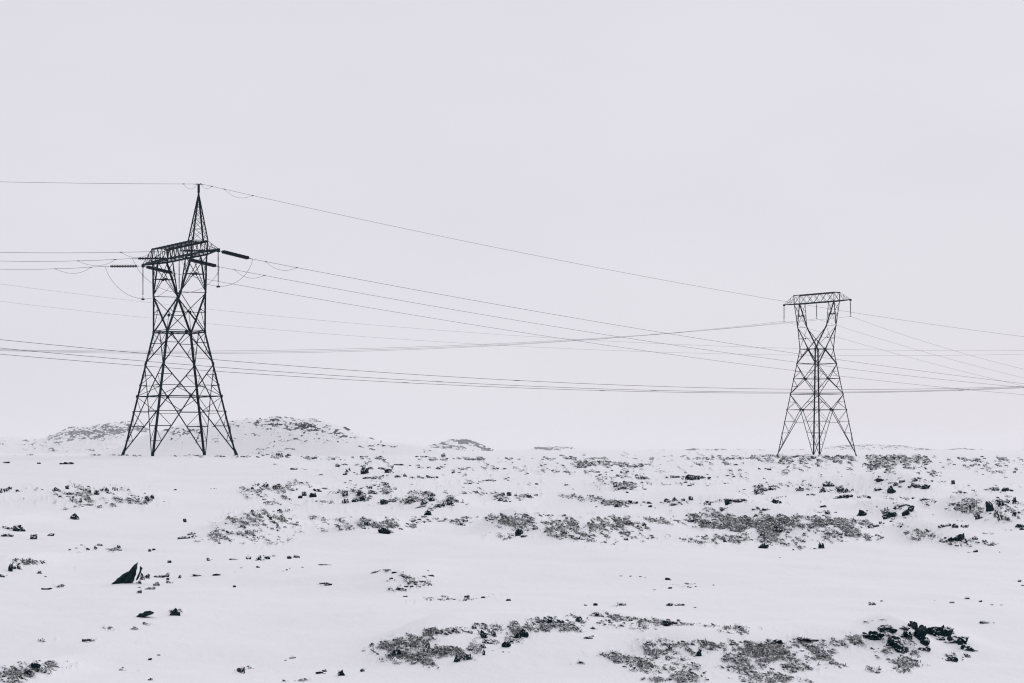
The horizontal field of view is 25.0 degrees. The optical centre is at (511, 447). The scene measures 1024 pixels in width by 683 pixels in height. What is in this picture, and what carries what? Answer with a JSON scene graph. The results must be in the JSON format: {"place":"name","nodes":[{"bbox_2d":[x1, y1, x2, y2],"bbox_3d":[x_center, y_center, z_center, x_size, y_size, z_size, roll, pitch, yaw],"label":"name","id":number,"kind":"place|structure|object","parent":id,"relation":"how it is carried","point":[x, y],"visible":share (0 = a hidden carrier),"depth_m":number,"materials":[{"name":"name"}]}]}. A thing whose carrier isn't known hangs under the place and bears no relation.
{"place":"outdoors","nodes":[
{"label":"outdoors","id":0,"kind":"place"},
{"bbox_2d":[0,421,152,453],"bbox_3d":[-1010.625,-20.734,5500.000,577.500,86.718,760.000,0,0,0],"label":"hill","id":1,"kind":"structure","parent":0,"point":[97,439],"depth_m":5310.04,"materials":[{"name":"white snow"}]},
{"bbox_2d":[177,536,189,538],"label":"lava rock","id":2,"kind":"object","parent":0,"point":[183,537],"visible":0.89,"depth_m":62.65,"materials":[{"name":"grey stone"}]},
{"bbox_2d":[101,416,467,455],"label":"hill","id":3,"kind":"structure","parent":0,"point":[277,435],"depth_m":1164.82,"materials":[{"name":"white snow"}]},
{"bbox_2d":[425,439,494,450],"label":"hill","id":4,"kind":"structure","parent":0,"point":[459,445],"depth_m":4897.20,"materials":[{"name":"white snow"}]},
{"bbox_2d":[1,354,1010,392],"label":"power cable","id":5,"kind":"object","parent":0,"point":[443,384],"visible":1,"depth_m":194.59,"materials":[{"name":"grey metal"}]},
{"bbox_2d":[2,301,1010,355],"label":"power cable","id":6,"kind":"object","parent":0,"point":[544,347],"visible":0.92,"depth_m":628.80,"materials":[{"name":"grey metal"}]},
{"bbox_2d":[2,348,1017,391],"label":"power cable","id":7,"kind":"object","parent":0,"point":[454,382],"visible":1,"depth_m":191.45,"materials":[{"name":"grey metal"}]},
{"bbox_2d":[0,339,1021,389],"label":"power cable","id":8,"kind":"object","parent":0,"point":[514,380],"visible":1,"depth_m":192.92,"materials":[{"name":"grey metal"}]},
{"bbox_2d":[0,450,1023,682],"bbox_3d":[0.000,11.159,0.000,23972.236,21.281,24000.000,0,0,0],"label":"snow ground","id":9,"kind":"structure","parent":0,"point":[267,618],"depth_m":45.65,"materials":[{"name":"white snow"}]},
{"bbox_2d":[1,533,13,536],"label":"lava rock","id":10,"kind":"object","parent":9,"relation":"on","point":[9,535],"visible":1,"depth_m":64.44,"materials":[{"name":"black stone"}]},
{"bbox_2d":[8,563,12,571],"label":"lava rock","id":11,"kind":"object","parent":9,"relation":"on","point":[10,567],"visible":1,"depth_m":45.27,"materials":[{"name":"black stone"}]},
{"bbox_2d":[13,524,24,530],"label":"lava rock","id":12,"kind":"object","parent":9,"relation":"on","point":[17,527],"visible":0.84,"depth_m":69.28,"materials":[{"name":"black stone"}]},
{"bbox_2d":[30,534,36,538],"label":"lava rock","id":13,"kind":"object","parent":9,"relation":"on","point":[33,536],"visible":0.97,"depth_m":64.07,"materials":[{"name":"black stone"}]},
{"bbox_2d":[29,662,40,671],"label":"lava rock","id":14,"kind":"object","parent":9,"relation":"on","point":[37,665],"visible":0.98,"depth_m":24.88,"materials":[{"name":"black stone"}]},
{"bbox_2d":[70,513,78,519],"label":"lava rock","id":15,"kind":"object","parent":9,"relation":"on","point":[74,516],"visible":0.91,"depth_m":79.64,"materials":[{"name":"black stone"}]},
{"bbox_2d":[112,562,142,583],"bbox_3d":[-7.083,2.304,42.507,0.594,0.431,0.343,0,0,0],"label":"lava boulder","id":16,"kind":"object","parent":9,"relation":"on","point":[128,576],"visible":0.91,"depth_m":42.40,"materials":[{"name":"black stone"}]},
{"bbox_2d":[136,611,153,617],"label":"lava boulder","id":17,"kind":"object","parent":9,"relation":"on","point":[144,614],"visible":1,"depth_m":33.26,"materials":[{"name":"black stone"}]},
{"bbox_2d":[170,608,179,615],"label":"lava rock","id":18,"kind":"object","parent":9,"relation":"on","point":[174,612],"visible":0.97,"depth_m":33.79,"materials":[{"name":"black stone"}]},
{"bbox_2d":[108,184,250,455],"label":"lattice pylon","id":19,"kind":"object","parent":9,"relation":"on","point":[190,244],"visible":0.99,"depth_m":209.42,"materials":[{"name":"metal"}]},
{"bbox_2d":[20,258,131,265],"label":"power cable","id":20,"kind":"object","parent":19,"relation":"attached to","point":[78,260],"visible":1,"depth_m":208.63,"materials":[{"name":"grey metal"}]},
{"bbox_2d":[56,266,103,273],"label":"power cable","id":21,"kind":"object","parent":19,"relation":"attached to","point":[80,272],"visible":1,"depth_m":217.88,"materials":[{"name":"grey metal"}]},
{"bbox_2d":[0,251,160,257],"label":"power cable","id":22,"kind":"object","parent":19,"relation":"attached to","point":[92,252],"visible":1,"depth_m":200.05,"materials":[{"name":"grey metal"}]},
{"bbox_2d":[27,182,195,188],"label":"earth wire","id":23,"kind":"object","parent":19,"relation":"attached to","point":[95,183],"visible":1,"depth_m":204.38,"materials":[{"name":"grey metal"}]},
{"bbox_2d":[133,260,219,292],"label":"jumper cable","id":24,"kind":"object","parent":19,"relation":"attached to","point":[167,290],"visible":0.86,"depth_m":210.78,"materials":[{"name":"grey metal"}]},
{"bbox_2d":[179,274,1022,394],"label":"power cable","id":25,"kind":"object","parent":19,"relation":"attached to","point":[574,340],"visible":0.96,"depth_m":260.31,"materials":[{"name":"grey metal"}]},
{"bbox_2d":[200,183,1022,336],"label":"earth wire","id":26,"kind":"object","parent":19,"relation":"attached to","point":[566,261],"visible":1,"depth_m":239.56,"materials":[{"name":"grey metal"}]},
{"bbox_2d":[222,267,1013,386],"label":"power cable","id":27,"kind":"object","parent":19,"relation":"attached to","point":[578,330],"visible":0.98,"depth_m":247.53,"materials":[{"name":"grey metal"}]},
{"bbox_2d":[254,259,1023,383],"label":"power cable","id":28,"kind":"object","parent":19,"relation":"attached to","point":[595,321],"visible":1,"depth_m":235.36,"materials":[{"name":"grey metal"}]},
{"bbox_2d":[237,668,244,672],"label":"lava rock","id":29,"kind":"object","parent":9,"relation":"on","point":[240,670],"visible":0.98,"depth_m":26.61,"materials":[{"name":"black stone"}]},
{"bbox_2d":[338,669,344,675],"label":"lava rock","id":30,"kind":"object","parent":9,"relation":"on","point":[340,673],"visible":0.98,"depth_m":25.72,"materials":[{"name":"black stone"}]},
{"bbox_2d":[342,490,347,496],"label":"lava rock","id":31,"kind":"object","parent":9,"relation":"on","point":[344,492],"visible":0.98,"depth_m":95.91,"materials":[{"name":"grey stone"}]},
{"bbox_2d":[359,495,365,500],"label":"lava rock","id":32,"kind":"object","parent":9,"relation":"on","point":[362,498],"visible":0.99,"depth_m":93.85,"materials":[{"name":"black stone"}]},
{"bbox_2d":[360,466,368,473],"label":"lava rock","id":33,"kind":"object","parent":9,"relation":"on","point":[364,470],"visible":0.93,"depth_m":140.16,"materials":[{"name":"black stone"}]},
{"bbox_2d":[368,490,377,493],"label":"lava rock","id":34,"kind":"object","parent":9,"relation":"on","point":[372,492],"visible":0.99,"depth_m":96.59,"materials":[{"name":"grey stone"}]},
{"bbox_2d":[380,499,387,504],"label":"lava rock","id":35,"kind":"object","parent":9,"relation":"on","point":[382,501],"visible":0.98,"depth_m":92.70,"materials":[{"name":"black stone"}]},
{"bbox_2d":[378,526,390,533],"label":"lava rock","id":36,"kind":"object","parent":9,"relation":"on","point":[383,530],"visible":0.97,"depth_m":62.21,"materials":[{"name":"black stone"}]},
{"bbox_2d":[384,468,393,472],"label":"lava rock","id":37,"kind":"object","parent":9,"relation":"on","point":[387,470],"visible":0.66,"depth_m":141.88,"materials":[{"name":"black stone"}]},
{"bbox_2d":[391,649,400,657],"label":"lava rock","id":38,"kind":"object","parent":9,"relation":"on","point":[396,652],"visible":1,"depth_m":26.95,"materials":[{"name":"black stone"}]},
{"bbox_2d":[427,496,435,500],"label":"lava rock","id":39,"kind":"object","parent":9,"relation":"on","point":[431,498],"visible":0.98,"depth_m":86.86,"materials":[{"name":"black stone"}]},
{"bbox_2d":[445,499,453,504],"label":"lava rock","id":40,"kind":"object","parent":9,"relation":"on","point":[448,502],"visible":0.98,"depth_m":85.67,"materials":[{"name":"black stone"}]},
{"bbox_2d":[454,654,460,661],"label":"lava rock","id":41,"kind":"object","parent":9,"relation":"on","point":[456,659],"visible":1,"depth_m":26.54,"materials":[{"name":"black stone"}]},
{"bbox_2d":[463,653,470,659],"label":"lava rock","id":42,"kind":"object","parent":9,"relation":"on","point":[467,657],"visible":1,"depth_m":26.64,"materials":[{"name":"black stone"}]},
{"bbox_2d":[479,630,486,638],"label":"lava rock","id":43,"kind":"object","parent":9,"relation":"on","point":[483,635],"visible":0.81,"depth_m":27.95,"materials":[{"name":"black stone"}]},
{"bbox_2d":[482,639,492,643],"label":"lava rock","id":44,"kind":"object","parent":9,"relation":"on","point":[488,641],"visible":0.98,"depth_m":27.64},
{"bbox_2d":[491,629,496,636],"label":"lava rock","id":45,"kind":"object","parent":9,"relation":"on","point":[493,632],"visible":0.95,"depth_m":28.13,"materials":[{"name":"grey stone"}]},
{"bbox_2d":[501,641,510,647],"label":"lava rock","id":46,"kind":"object","parent":9,"relation":"on","point":[505,644],"visible":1,"depth_m":27.47,"materials":[{"name":"black stone"}]},
{"bbox_2d":[0,453,1023,682],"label":"heath cushions","id":47,"kind":"object","parent":9,"relation":"on","point":[627,522],"visible":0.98,"depth_m":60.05,"materials":[{"name":"grey plant"}]},
{"bbox_2d":[515,529,520,535],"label":"lava rock","id":48,"kind":"object","parent":9,"relation":"on","point":[517,532],"visible":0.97,"depth_m":61.70,"materials":[{"name":"black stone"}]},
{"bbox_2d":[518,628,528,637],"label":"lava rock","id":49,"kind":"object","parent":9,"relation":"on","point":[522,633],"visible":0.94,"depth_m":28.22,"materials":[{"name":"black stone"}]},
{"bbox_2d":[542,618,551,622],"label":"lava rock","id":50,"kind":"object","parent":9,"relation":"on","point":[548,620],"visible":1,"depth_m":29.12,"materials":[{"name":"black stone"}]},
{"bbox_2d":[575,616,581,622],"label":"lava rock","id":51,"kind":"object","parent":9,"relation":"on","point":[578,618],"visible":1,"depth_m":29.69,"materials":[{"name":"black stone"}]},
{"bbox_2d":[665,644,672,649],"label":"lava rock","id":52,"kind":"object","parent":9,"relation":"on","point":[669,647],"visible":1,"depth_m":26.70,"materials":[{"name":"black stone"}]},
{"bbox_2d":[662,621,677,625],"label":"lava rock","id":53,"kind":"object","parent":9,"relation":"on","point":[666,623],"visible":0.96,"depth_m":28.72,"materials":[{"name":"black stone"}]},
{"bbox_2d":[685,474,692,479],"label":"lava rock","id":54,"kind":"object","parent":9,"relation":"on","point":[689,477],"visible":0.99,"depth_m":129.07,"materials":[{"name":"black stone"}]},
{"bbox_2d":[724,499,731,504],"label":"lava rock","id":55,"kind":"object","parent":9,"relation":"on","point":[727,501],"visible":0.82,"depth_m":71.36,"materials":[{"name":"black stone"}]},
{"bbox_2d":[758,542,768,547],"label":"lava rock","id":56,"kind":"object","parent":9,"relation":"on","point":[762,545],"visible":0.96,"depth_m":57.52,"materials":[{"name":"black stone"}]},
{"bbox_2d":[766,639,783,643],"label":"lava rock","id":57,"kind":"object","parent":9,"relation":"on","point":[778,641],"visible":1,"depth_m":26.94,"materials":[{"name":"black stone"}]},
{"bbox_2d":[771,499,781,503],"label":"lava rock","id":58,"kind":"object","parent":9,"relation":"on","point":[775,501],"visible":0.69,"depth_m":93.39,"materials":[{"name":"black stone"}]},
{"bbox_2d":[773,525,781,532],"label":"lava rock","id":59,"kind":"object","parent":9,"relation":"on","point":[776,529],"visible":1,"depth_m":62.16,"materials":[{"name":"grey stone"}]},
{"bbox_2d":[797,637,818,641],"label":"lava rock","id":60,"kind":"object","parent":9,"relation":"on","point":[804,639],"visible":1,"depth_m":27.21,"materials":[{"name":"black stone"}]},
{"bbox_2d":[805,455,815,459],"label":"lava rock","id":61,"kind":"object","parent":9,"relation":"on","point":[810,456],"visible":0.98,"depth_m":209.53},
{"bbox_2d":[777,292,856,455],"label":"lattice pylon","id":62,"kind":"object","parent":9,"relation":"on","point":[817,349],"visible":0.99,"depth_m":380.30,"materials":[{"name":"metal"}]},
{"bbox_2d":[24,321,781,353],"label":"power cable","id":63,"kind":"object","parent":62,"relation":"attached to","point":[347,351],"visible":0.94,"depth_m":338.43,"materials":[{"name":"grey metal"}]},
{"bbox_2d":[15,319,810,351],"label":"power cable","id":64,"kind":"object","parent":62,"relation":"attached to","point":[437,347],"visible":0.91,"depth_m":343.45,"materials":[{"name":"grey metal"}]},
{"bbox_2d":[0,316,849,350],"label":"power cable","id":65,"kind":"object","parent":62,"relation":"attached to","point":[453,345],"visible":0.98,"depth_m":333.28,"materials":[{"name":"grey metal"}]},
{"bbox_2d":[788,322,1016,384],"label":"power cable","id":66,"kind":"object","parent":62,"relation":"attached to","point":[902,355],"visible":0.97,"depth_m":404.39,"materials":[{"name":"grey metal"}]},
{"bbox_2d":[818,319,1017,376],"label":"power cable","id":67,"kind":"object","parent":62,"relation":"attached to","point":[926,352],"visible":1,"depth_m":393.83,"materials":[{"name":"grey metal"}]},
{"bbox_2d":[853,317,1016,367],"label":"power cable","id":68,"kind":"object","parent":62,"relation":"attached to","point":[930,343],"visible":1,"depth_m":381.74,"materials":[{"name":"grey metal"}]},
{"bbox_2d":[822,482,834,486],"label":"lava rock","id":69,"kind":"object","parent":9,"relation":"on","point":[827,484],"visible":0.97,"depth_m":115.42,"materials":[{"name":"grey stone"}]},
{"bbox_2d":[833,494,849,498],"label":"lava rock","id":70,"kind":"object","parent":9,"relation":"on","point":[843,496],"visible":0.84,"depth_m":106.08,"materials":[{"name":"black stone"}]},
{"bbox_2d":[857,510,866,515],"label":"lava rock","id":71,"kind":"object","parent":9,"relation":"on","point":[862,513],"visible":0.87,"depth_m":82.74,"materials":[{"name":"black stone"}]},
{"bbox_2d":[862,630,884,639],"bbox_3d":[4.334,2.268,27.784,0.282,0.165,0.179,0,0,21],"label":"lava rock","id":72,"kind":"object","parent":9,"relation":"on","point":[873,635],"visible":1,"depth_m":27.72,"materials":[{"name":"black stone"}]},
{"bbox_2d":[877,625,897,632],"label":"lava rock","id":73,"kind":"object","parent":9,"relation":"on","point":[889,628],"visible":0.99,"depth_m":27.98,"materials":[{"name":"black stone"}]},
{"bbox_2d":[882,511,896,519],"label":"lava rock","id":74,"kind":"object","parent":9,"relation":"on","point":[889,514],"visible":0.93,"depth_m":79.77,"materials":[{"name":"black stone"}]},
{"bbox_2d":[887,485,895,493],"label":"lava rock","id":75,"kind":"object","parent":9,"relation":"on","point":[890,489],"visible":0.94,"depth_m":108.58,"materials":[{"name":"black stone"}]},
{"bbox_2d":[886,635,901,646],"bbox_3d":[4.553,2.341,27.561,0.191,0.208,0.194,0,0,16],"label":"lava rock","id":76,"kind":"object","parent":9,"relation":"on","point":[891,640],"visible":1,"depth_m":27.53,"materials":[{"name":"black stone"}]},
{"bbox_2d":[893,642,908,653],"bbox_3d":[4.603,2.389,27.444,0.197,0.199,0.154,-6,-6,11],"label":"lava rock","id":77,"kind":"object","parent":9,"relation":"on","point":[900,648],"visible":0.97,"depth_m":27.43,"materials":[{"name":"black stone"}]},
{"bbox_2d":[899,626,909,630],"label":"lava rock","id":78,"kind":"object","parent":9,"relation":"on","point":[906,628],"visible":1,"depth_m":28.12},
{"bbox_2d":[902,508,909,515],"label":"lava rock","id":79,"kind":"object","parent":9,"relation":"on","point":[906,512],"visible":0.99,"depth_m":79.26,"materials":[{"name":"black stone"}]},
{"bbox_2d":[900,630,912,639],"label":"lava rock","id":80,"kind":"object","parent":9,"relation":"on","point":[906,634],"visible":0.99,"depth_m":27.88,"materials":[{"name":"black stone"}]},
{"bbox_2d":[908,505,914,511],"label":"lava rock","id":81,"kind":"object","parent":9,"relation":"on","point":[911,508],"visible":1,"depth_m":79.84,"materials":[{"name":"black stone"}]},
{"bbox_2d":[907,621,917,629],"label":"lava rock","id":82,"kind":"object","parent":9,"relation":"on","point":[913,625],"visible":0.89,"depth_m":28.36,"materials":[{"name":"black stone"}]},
{"bbox_2d":[908,483,920,487],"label":"lava rock","id":83,"kind":"object","parent":9,"relation":"on","point":[914,485],"visible":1,"depth_m":109.27,"materials":[{"name":"grey stone"}]},
{"bbox_2d":[912,625,926,640],"bbox_3d":[4.927,2.271,28.039,0.164,0.275,0.140,22,-2,2],"label":"lava rock","id":84,"kind":"object","parent":9,"relation":"on","point":[919,633],"visible":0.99,"depth_m":27.98,"materials":[{"name":"black stone"}]},
{"bbox_2d":[920,637,929,645],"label":"lava rock","id":85,"kind":"object","parent":9,"relation":"on","point":[925,641],"visible":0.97,"depth_m":27.89,"materials":[{"name":"black stone"}]},
{"bbox_2d":[920,484,929,488],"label":"lava rock","id":86,"kind":"object","parent":9,"relation":"on","point":[925,486],"visible":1,"depth_m":108.77,"materials":[{"name":"black stone"}]},
{"bbox_2d":[927,626,952,636],"bbox_3d":[5.371,2.340,29.184,0.345,0.186,0.192,0,0,25],"label":"lava rock","id":87,"kind":"object","parent":9,"relation":"on","point":[938,631],"visible":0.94,"depth_m":29.12,"materials":[{"name":"black stone"}]},
{"bbox_2d":[936,635,944,640],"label":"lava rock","id":88,"kind":"object","parent":9,"relation":"on","point":[940,637],"visible":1,"depth_m":28.90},
{"bbox_2d":[945,656,957,661],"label":"lava rock","id":89,"kind":"object","parent":9,"relation":"on","point":[952,659],"visible":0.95,"depth_m":27.45,"materials":[{"name":"black stone"}]},
{"bbox_2d":[947,635,968,644],"bbox_3d":[5.553,2.406,28.815,0.242,0.167,0.178,0,0,31],"label":"lava rock","id":90,"kind":"object","parent":9,"relation":"on","point":[964,639],"visible":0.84,"depth_m":28.80,"materials":[{"name":"black stone"}]},
{"bbox_2d":[954,533,964,540],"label":"lava rock","id":91,"kind":"object","parent":9,"relation":"on","point":[959,537],"visible":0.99,"depth_m":56.59,"materials":[{"name":"black stone"}]},
{"bbox_2d":[957,639,977,651],"bbox_3d":[5.586,2.469,28.492,0.283,0.133,0.203,35,-2,6],"label":"lava rock","id":92,"kind":"object","parent":9,"relation":"on","point":[965,647],"visible":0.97,"depth_m":28.46,"materials":[{"name":"black stone"}]},
{"bbox_2d":[985,501,993,511],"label":"lava rock","id":93,"kind":"object","parent":9,"relation":"on","point":[989,506],"visible":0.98,"depth_m":76.62,"materials":[{"name":"black stone"}]},
{"bbox_2d":[997,500,1003,506],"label":"lava rock","id":94,"kind":"object","parent":9,"relation":"on","point":[999,503],"visible":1,"depth_m":76.90,"materials":[{"name":"black stone"}]},
{"bbox_2d":[0,0,1023,449],"label":"sky","id":95,"kind":"structure","parent":0,"point":[870,152],"materials":[{"name":"white"}]},
{"bbox_2d":[4,284,1023,350],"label":"power cable","id":96,"kind":"object","parent":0,"point":[529,336],"visible":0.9,"depth_m":618.21,"materials":[{"name":"grey metal"}]},
{"bbox_2d":[529,446,763,449],"bbox_3d":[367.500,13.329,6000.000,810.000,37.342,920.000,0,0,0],"label":"hill","id":97,"kind":"structure","parent":0,"point":[553,448],"depth_m":5917.69,"materials":[{"name":"white snow"}]},
{"bbox_2d":[785,444,981,449],"bbox_3d":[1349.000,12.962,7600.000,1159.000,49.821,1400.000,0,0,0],"label":"hill","id":98,"kind":"structure","parent":0,"point":[870,447],"depth_m":7432.71,"materials":[{"name":"white snow"}]}
]}

